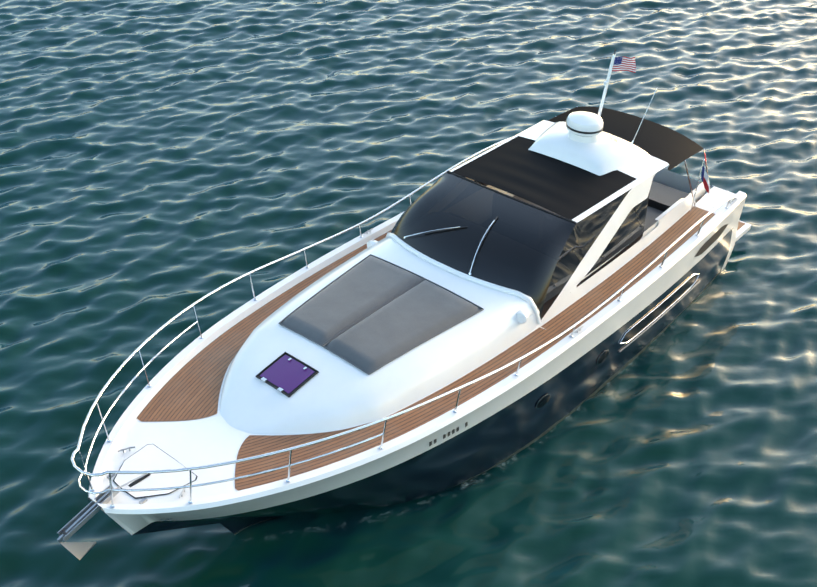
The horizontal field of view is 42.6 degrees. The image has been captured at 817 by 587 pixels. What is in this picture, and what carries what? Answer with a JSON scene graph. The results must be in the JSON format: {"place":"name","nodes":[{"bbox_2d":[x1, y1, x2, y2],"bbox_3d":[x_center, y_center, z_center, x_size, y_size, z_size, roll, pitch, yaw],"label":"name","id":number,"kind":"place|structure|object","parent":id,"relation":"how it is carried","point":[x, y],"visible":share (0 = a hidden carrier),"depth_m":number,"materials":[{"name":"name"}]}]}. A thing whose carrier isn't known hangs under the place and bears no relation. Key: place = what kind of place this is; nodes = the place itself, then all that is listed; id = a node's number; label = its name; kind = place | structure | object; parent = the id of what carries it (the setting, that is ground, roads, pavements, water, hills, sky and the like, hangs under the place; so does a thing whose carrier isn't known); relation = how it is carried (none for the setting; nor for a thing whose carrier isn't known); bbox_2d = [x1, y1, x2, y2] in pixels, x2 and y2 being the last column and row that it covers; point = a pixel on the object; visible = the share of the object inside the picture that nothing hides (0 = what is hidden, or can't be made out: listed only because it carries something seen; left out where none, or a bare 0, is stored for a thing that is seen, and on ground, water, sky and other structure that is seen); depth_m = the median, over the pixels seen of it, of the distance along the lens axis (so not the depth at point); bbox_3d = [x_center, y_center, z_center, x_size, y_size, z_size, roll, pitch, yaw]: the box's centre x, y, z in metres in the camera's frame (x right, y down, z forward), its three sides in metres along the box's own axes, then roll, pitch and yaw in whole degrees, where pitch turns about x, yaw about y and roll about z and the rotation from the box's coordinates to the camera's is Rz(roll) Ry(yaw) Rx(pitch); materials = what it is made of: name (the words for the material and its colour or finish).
{"place":"outdoors","nodes":[
{"label":"outdoors","id":0,"kind":"place"},
{"bbox_2d":[0,0,816,586],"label":"water","id":1,"kind":"structure","parent":0,"point":[162,162],"depth_m":22.39,"materials":[{"name":"teal liquid"}]},
{"bbox_2d":[88,169,746,534],"bbox_3d":[0.556,0.859,17.980,4.752,2.845,13.500,26,43,33],"label":"hull","id":2,"kind":"object","parent":1,"relation":"on","point":[505,418],"visible":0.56,"depth_m":15.89,"materials":[{"name":"white plastic"}]},
{"bbox_2d":[57,198,734,559],"bbox_3d":[0.219,0.147,17.014,4.554,0.702,13.649,26,43,33],"label":"bow gear","id":3,"kind":"object","parent":2,"relation":"on","point":[148,457],"visible":0.88,"depth_m":13.42,"materials":[{"name":"silver metal"}]},
{"bbox_2d":[70,137,737,508],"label":"rails","id":4,"kind":"object","parent":2,"relation":"on","point":[189,469],"visible":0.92,"depth_m":14.06,"materials":[{"name":"silver metal"}]},
{"bbox_2d":[100,182,735,503],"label":"deck","id":5,"kind":"structure","parent":2,"relation":"on","point":[336,393],"depth_m":14.97,"materials":[{"name":"white plastic"}]},
{"bbox_2d":[256,254,483,396],"bbox_3d":[-0.838,0.514,15.792,2.391,0.232,3.366,26,43,33],"label":"sunpad hatch","id":6,"kind":"object","parent":5,"relation":"on","point":[369,314],"visible":1,"depth_m":15.85,"materials":[{"name":"grey fabric"}]},
{"bbox_2d":[137,206,714,490],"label":"teak decks","id":7,"kind":"object","parent":5,"relation":"on","point":[190,389],"visible":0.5,"depth_m":15.35,"materials":[{"name":"brown wood"}]},
{"bbox_2d":[386,120,693,325],"bbox_3d":[2.470,-1.637,18.922,3.398,1.428,5.872,26,43,33],"label":"cabin","id":8,"kind":"object","parent":5,"relation":"on","point":[543,261],"visible":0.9,"depth_m":17.64,"materials":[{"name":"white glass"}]},
{"bbox_2d":[367,49,710,323],"bbox_3d":[2.652,-2.398,18.545,3.514,3.026,6.369,26,43,33],"label":"deck equipment","id":9,"kind":"object","parent":8,"relation":"on","point":[600,140],"visible":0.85,"depth_m":19.02,"materials":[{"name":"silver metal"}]},
{"bbox_2d":[513,170,688,232],"bbox_3d":[2.790,-1.165,19.695,3.051,1.175,5.900,26,43,33],"label":"cabin interior","id":10,"kind":"object","parent":5,"relation":"on","point":[662,198],"depth_m":20.75,"materials":[{"name":"grey plastic"}]},
{"bbox_2d":[735,220,750,241],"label":"swim platform","id":11,"kind":"structure","parent":2,"relation":"on","point":[743,228],"depth_m":21.88,"materials":[{"name":"white plastic"}]},
{"bbox_2d":[429,224,727,445],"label":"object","id":12,"kind":"object","parent":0,"point":[641,325],"visible":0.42,"depth_m":18.81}
]}

